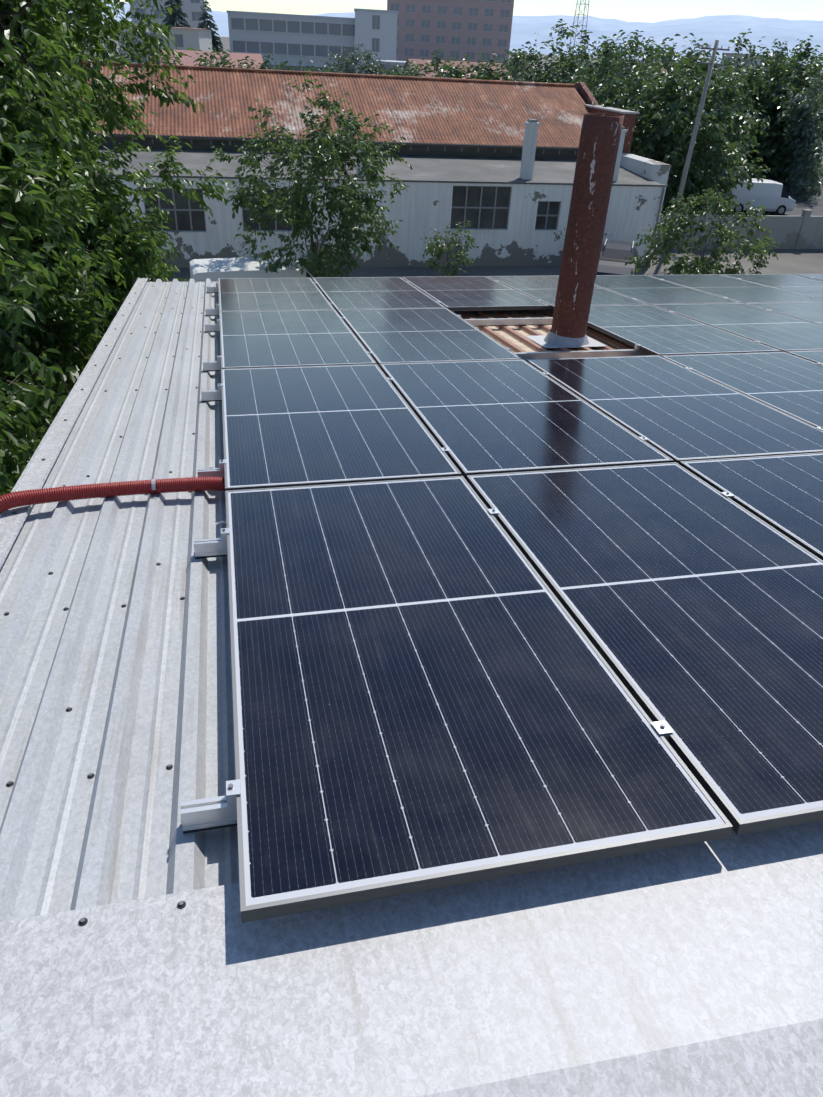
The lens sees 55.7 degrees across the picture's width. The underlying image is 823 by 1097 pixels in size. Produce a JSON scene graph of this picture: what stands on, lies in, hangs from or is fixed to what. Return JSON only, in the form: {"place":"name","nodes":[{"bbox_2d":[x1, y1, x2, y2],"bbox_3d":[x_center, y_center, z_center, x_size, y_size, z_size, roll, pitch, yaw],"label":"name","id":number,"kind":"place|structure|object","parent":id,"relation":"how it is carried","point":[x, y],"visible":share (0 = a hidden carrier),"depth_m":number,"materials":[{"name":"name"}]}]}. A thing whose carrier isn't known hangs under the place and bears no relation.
{"place":"outdoors","nodes":[
{"label":"outdoors","id":0,"kind":"place"},
{"bbox_2d":[118,25,212,63],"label":"building","id":1,"kind":"structure","parent":0,"point":[196,39],"depth_m":97.11,"materials":[{"name":"tile"}]},
{"bbox_2d":[93,82,599,158],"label":"hall walls","id":2,"kind":"structure","parent":0,"point":[584,92],"depth_m":39.11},
{"bbox_2d":[73,61,590,150],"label":"hall roof","id":3,"kind":"structure","parent":2,"relation":"on","point":[471,113],"depth_m":40.23,"materials":[{"name":"brown metal"}]},
{"bbox_2d":[354,8,397,73],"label":"building","id":4,"kind":"structure","parent":0,"point":[376,30],"depth_m":135.76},
{"bbox_2d":[5,32,822,450],"bbox_3d":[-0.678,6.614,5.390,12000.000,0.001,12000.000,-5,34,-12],"label":"ground","id":5,"kind":"structure","parent":0,"point":[799,262],"depth_m":38.34,"materials":[{"name":"grey concrete"}]},
{"bbox_2d":[70,23,108,60],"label":"tree","id":6,"kind":"object","parent":5,"relation":"on","point":[87,47],"depth_m":72.28,"materials":[{"name":"green plant"}]},
{"bbox_2d":[0,0,232,495],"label":"tree","id":7,"kind":"object","parent":5,"relation":"on","point":[75,262],"visible":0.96,"depth_m":8.64,"materials":[{"name":"green plant"}]},
{"bbox_2d":[79,25,183,64],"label":"tree","id":8,"kind":"object","parent":5,"relation":"on","point":[132,51],"depth_m":79.14,"materials":[{"name":"green plant"}]},
{"bbox_2d":[130,0,205,28],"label":"flats","id":9,"kind":"structure","parent":5,"relation":"on","point":[191,9],"depth_m":159.58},
{"bbox_2d":[162,0,190,27],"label":"conifer","id":10,"kind":"object","parent":5,"relation":"on","point":[170,19],"visible":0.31,"depth_m":119.63,"materials":[{"name":"green plant"}]},
{"bbox_2d":[148,49,266,68],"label":"red house roof","id":11,"kind":"structure","parent":5,"relation":"on","point":[189,61],"depth_m":81.49,"materials":[{"name":"ceramic"}]},
{"bbox_2d":[197,0,223,51],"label":"conifer","id":12,"kind":"object","parent":5,"relation":"on","point":[210,24],"visible":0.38,"depth_m":113.39,"materials":[{"name":"green plant"}]},
{"bbox_2d":[163,43,273,68],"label":"tree","id":13,"kind":"object","parent":5,"relation":"on","point":[216,64],"visible":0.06,"depth_m":71.78,"materials":[{"name":"green plant"}]},
{"bbox_2d":[189,257,312,280],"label":"parked vehicle","id":14,"kind":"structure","parent":5,"relation":"on","point":[213,269],"depth_m":26.18,"materials":[{"name":"paint"}]},
{"bbox_2d":[226,10,354,72],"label":"office block","id":15,"kind":"structure","parent":5,"relation":"on","point":[293,39],"depth_m":136.43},
{"bbox_2d":[248,55,345,72],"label":"tree","id":16,"kind":"object","parent":5,"relation":"on","point":[292,67],"depth_m":67.48,"materials":[{"name":"green plant"}]},
{"bbox_2d":[210,73,412,276],"bbox_3d":[-3.256,-11.802,26.648,6.769,7.633,7.366,-5,34,-12],"label":"young tree","id":17,"kind":"object","parent":5,"relation":"on","point":[335,154],"visible":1,"depth_m":25.67,"materials":[{"name":"green plant"}]},
{"bbox_2d":[304,43,401,74],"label":"tree","id":18,"kind":"object","parent":5,"relation":"on","point":[351,60],"visible":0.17,"depth_m":100.53,"materials":[{"name":"green plant"}]},
{"bbox_2d":[79,147,667,267],"bbox_3d":[-6.702,-15.751,35.894,36.600,3.900,6.630,-5,34,-12],"label":"hall annex","id":19,"kind":"object","parent":5,"relation":"on","point":[506,211],"visible":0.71,"depth_m":35.07,"materials":[{"name":"white paint"}]},
{"bbox_2d":[356,119,627,180],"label":"vent pipes","id":20,"kind":"object","parent":19,"relation":"on","point":[529,148],"visible":0.56,"depth_m":35.16,"materials":[{"name":"grey metal"}]},
{"bbox_2d":[375,60,405,74],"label":"grey shed","id":21,"kind":"structure","parent":5,"relation":"on","point":[392,64],"depth_m":101.88,"materials":[{"name":"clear metal"}]},
{"bbox_2d":[378,44,454,77],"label":"tree","id":22,"kind":"object","parent":5,"relation":"on","point":[435,61],"visible":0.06,"depth_m":76.00,"materials":[{"name":"green plant"}]},
{"bbox_2d":[420,220,478,275],"bbox_3d":[1.539,-12.053,32.042,2.532,2.661,2.263,3,33,0],"label":"yard shrub","id":23,"kind":"object","parent":5,"relation":"on","point":[441,249],"visible":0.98,"depth_m":31.78,"materials":[{"name":"green plant"}]},
{"bbox_2d":[387,0,513,63],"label":"pink flats","id":24,"kind":"structure","parent":5,"relation":"on","point":[458,29],"depth_m":190.66,"materials":[{"name":"brick"}]},
{"bbox_2d":[441,48,524,80],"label":"tree","id":25,"kind":"object","parent":5,"relation":"on","point":[485,73],"visible":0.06,"depth_m":71.21,"materials":[{"name":"green plant"}]},
{"bbox_2d":[495,48,567,81],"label":"tree","id":26,"kind":"object","parent":5,"relation":"on","point":[521,68],"visible":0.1,"depth_m":108.90,"materials":[{"name":"green plant"}]},
{"bbox_2d":[509,18,630,106],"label":"tree","id":27,"kind":"object","parent":5,"relation":"on","point":[563,63],"visible":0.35,"depth_m":66.69,"materials":[{"name":"green plant"}]},
{"bbox_2d":[568,0,588,70],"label":"radio mast","id":28,"kind":"object","parent":5,"relation":"on","point":[585,4],"visible":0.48,"depth_m":341.91,"materials":[{"name":"metal"}]},
{"bbox_2d":[596,238,637,274],"bbox_3d":[9.111,-12.728,34.767,1.800,1.530,4.340,11,34,11],"label":"parked hatchback","id":29,"kind":"object","parent":5,"relation":"on","point":[613,255],"visible":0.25,"depth_m":34.00,"materials":[{"name":"blue paint"}]},
{"bbox_2d":[593,54,651,106],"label":"car park tree","id":30,"kind":"object","parent":5,"relation":"on","point":[633,71],"visible":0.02,"depth_m":69.08,"materials":[{"name":"green plant"}]},
{"bbox_2d":[546,30,712,121],"bbox_3d":[15.844,-30.896,55.922,12.244,10.429,11.608,-5,34,-12],"label":"tree","id":31,"kind":"object","parent":5,"relation":"on","point":[608,59],"visible":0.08,"depth_m":53.02,"materials":[{"name":"green plant"}]},
{"bbox_2d":[576,35,682,97],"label":"tree","id":32,"kind":"object","parent":5,"relation":"on","point":[628,59],"visible":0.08,"depth_m":89.01,"materials":[{"name":"green plant"}]},
{"bbox_2d":[592,54,765,214],"bbox_3d":[14.514,-22.753,44.452,10.093,9.530,9.468,11,34,12],"label":"tree","id":33,"kind":"object","parent":5,"relation":"on","point":[678,99],"visible":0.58,"depth_m":42.65,"materials":[{"name":"green plant"}]},
{"bbox_2d":[629,64,755,195],"bbox_3d":[18.366,-27.524,52.746,8.811,9.286,9.139,-5,34,-12],"label":"car park tree","id":34,"kind":"object","parent":5,"relation":"on","point":[739,168],"depth_m":51.50,"materials":[{"name":"green plant"}]},
{"bbox_2d":[665,40,729,248],"bbox_3d":[14.132,-19.986,39.190,1.801,9.394,0.294,-11,36,-21],"label":"utility pole","id":35,"kind":"object","parent":5,"relation":"on","point":[694,135],"visible":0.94,"depth_m":38.16,"materials":[{"name":"grey wood"}]},
{"bbox_2d":[626,29,770,214],"bbox_3d":[17.169,-26.457,48.877,10.086,10.540,10.571,-5,34,-12],"label":"tree","id":36,"kind":"object","parent":5,"relation":"on","point":[741,133],"visible":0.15,"depth_m":47.17,"materials":[{"name":"green plant"}]},
{"bbox_2d":[624,188,785,274],"bbox_3d":[11.705,-12.083,31.347,5.869,4.430,4.532,8,33,8],"label":"bush","id":37,"kind":"object","parent":5,"relation":"on","point":[702,265],"visible":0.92,"depth_m":30.59,"materials":[{"name":"green plant"}]},
{"bbox_2d":[654,208,822,248],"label":"yard wall","id":38,"kind":"structure","parent":5,"relation":"on","point":[804,230],"depth_m":42.40,"materials":[{"name":"concrete"}]},
{"bbox_2d":[661,167,822,215],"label":"car park","id":39,"kind":"structure","parent":5,"relation":"on","point":[815,206],"depth_m":57.55,"materials":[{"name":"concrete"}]},
{"bbox_2d":[714,177,795,215],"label":"van","id":40,"kind":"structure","parent":39,"relation":"on","point":[770,195],"depth_m":51.98,"materials":[{"name":"paint"}]},
{"bbox_2d":[704,53,795,87],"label":"car park tree","id":41,"kind":"object","parent":5,"relation":"on","point":[741,63],"depth_m":76.05,"materials":[{"name":"green plant"}]},
{"bbox_2d":[709,35,822,178],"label":"car park tree","id":42,"kind":"object","parent":5,"relation":"on","point":[771,59],"visible":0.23,"depth_m":64.65,"materials":[{"name":"green plant"}]},
{"bbox_2d":[733,52,822,187],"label":"car park tree","id":43,"kind":"object","parent":5,"relation":"on","point":[772,144],"visible":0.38,"depth_m":64.14,"materials":[{"name":"green plant"}]},
{"bbox_2d":[747,39,822,167],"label":"tree","id":44,"kind":"object","parent":5,"relation":"on","point":[794,71],"visible":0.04,"depth_m":67.67,"materials":[{"name":"green plant"}]},
{"bbox_2d":[750,49,822,154],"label":"car park tree","id":45,"kind":"object","parent":5,"relation":"on","point":[792,63],"depth_m":79.06,"materials":[{"name":"green plant"}]},
{"bbox_2d":[777,72,822,202],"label":"car park tree","id":46,"kind":"object","parent":5,"relation":"on","point":[804,177],"visible":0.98,"depth_m":58.92,"materials":[{"name":"green plant"}]},
{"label":"workshop walls","id":47,"kind":"object","parent":5,"relation":"on","visible":0},
{"bbox_2d":[0,278,633,921],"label":"roof sheet","id":48,"kind":"object","parent":47,"relation":"on","point":[140,684],"visible":0.17,"depth_m":2.66,"materials":[{"name":"grey metal"}]},
{"bbox_2d":[0,277,147,568],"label":"verge trim","id":49,"kind":"structure","parent":48,"relation":"on","point":[35,473],"depth_m":4.59,"materials":[{"name":"grey metal"}]},
{"bbox_2d":[6,479,156,510],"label":"clamps","id":50,"kind":"object","parent":48,"relation":"on","point":[152,484],"visible":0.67,"depth_m":3.73,"materials":[{"name":"grey plastic"}]},
{"bbox_2d":[4,282,212,925],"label":"roof screws","id":51,"kind":"object","parent":48,"relation":"on","point":[84,921],"visible":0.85,"depth_m":2.36,"materials":[{"name":"silver metal"}]},
{"bbox_2d":[0,476,224,513],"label":"cable conduit","id":52,"kind":"object","parent":48,"relation":"on","point":[15,499],"visible":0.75,"depth_m":3.69,"materials":[{"name":"red plastic"}]},
{"bbox_2d":[147,281,198,281],"bbox_3d":[2.302,-3.912,11.398,11.986,0.110,0.175,-5,27,-12],"label":"eave gutter","id":53,"kind":"object","parent":48,"relation":"attached to","point":[171,281],"depth_m":10.23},
{"bbox_2d":[0,820,822,1096],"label":"ridge flashing","id":54,"kind":"object","parent":48,"relation":"on","point":[693,970],"visible":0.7,"depth_m":1.55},
{"bbox_2d":[180,277,822,833],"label":"mounting rails","id":55,"kind":"object","parent":48,"relation":"on","point":[198,815],"visible":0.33,"depth_m":3.64,"materials":[{"name":"metal"}]},
{"bbox_2d":[218,274,822,922],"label":"solar panels","id":56,"kind":"object","parent":55,"relation":"on","point":[442,676],"visible":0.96,"depth_m":2.90,"materials":[{"name":"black glass"}]},
{"bbox_2d":[525,329,607,347],"bbox_3d":[1.422,-1.955,7.166,0.600,0.094,0.520,-5,27,-12],"label":"chimney flashing","id":57,"kind":"object","parent":48,"relation":"on","point":[550,339],"visible":0.65,"depth_m":7.03,"materials":[{"name":"silver metal"}]},
{"bbox_2d":[551,113,623,349],"bbox_3d":[1.473,-2.632,6.689,0.323,1.922,0.324,20,37,25],"label":"flue pipe","id":58,"kind":"object","parent":48,"relation":"on","point":[599,141],"visible":0.92,"depth_m":6.49,"materials":[{"name":"metal"}]},
{"bbox_2d":[58,0,822,69],"bbox_3d":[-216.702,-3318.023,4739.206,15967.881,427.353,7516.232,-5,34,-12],"label":"mountains","id":59,"kind":"structure","parent":0,"point":[722,29],"depth_m":6286.17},
{"bbox_2d":[399,59,512,80],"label":"red house roof","id":60,"kind":"structure","parent":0,"point":[420,61],"depth_m":91.19,"materials":[{"name":"ceramic"}]},
{"bbox_2d":[112,0,822,36],"label":"sky","id":61,"kind":"structure","parent":0,"point":[650,11],"materials":[{"name":"white"}]},
{"bbox_2d":[585,104,670,184],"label":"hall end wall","id":62,"kind":"structure","parent":0,"point":[653,170],"depth_m":39.32,"materials":[{"name":"white paint"}]},
{"bbox_2d":[720,53,774,74],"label":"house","id":63,"kind":"structure","parent":0,"point":[727,55],"depth_m":167.27,"materials":[{"name":"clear concrete"}]}
]}

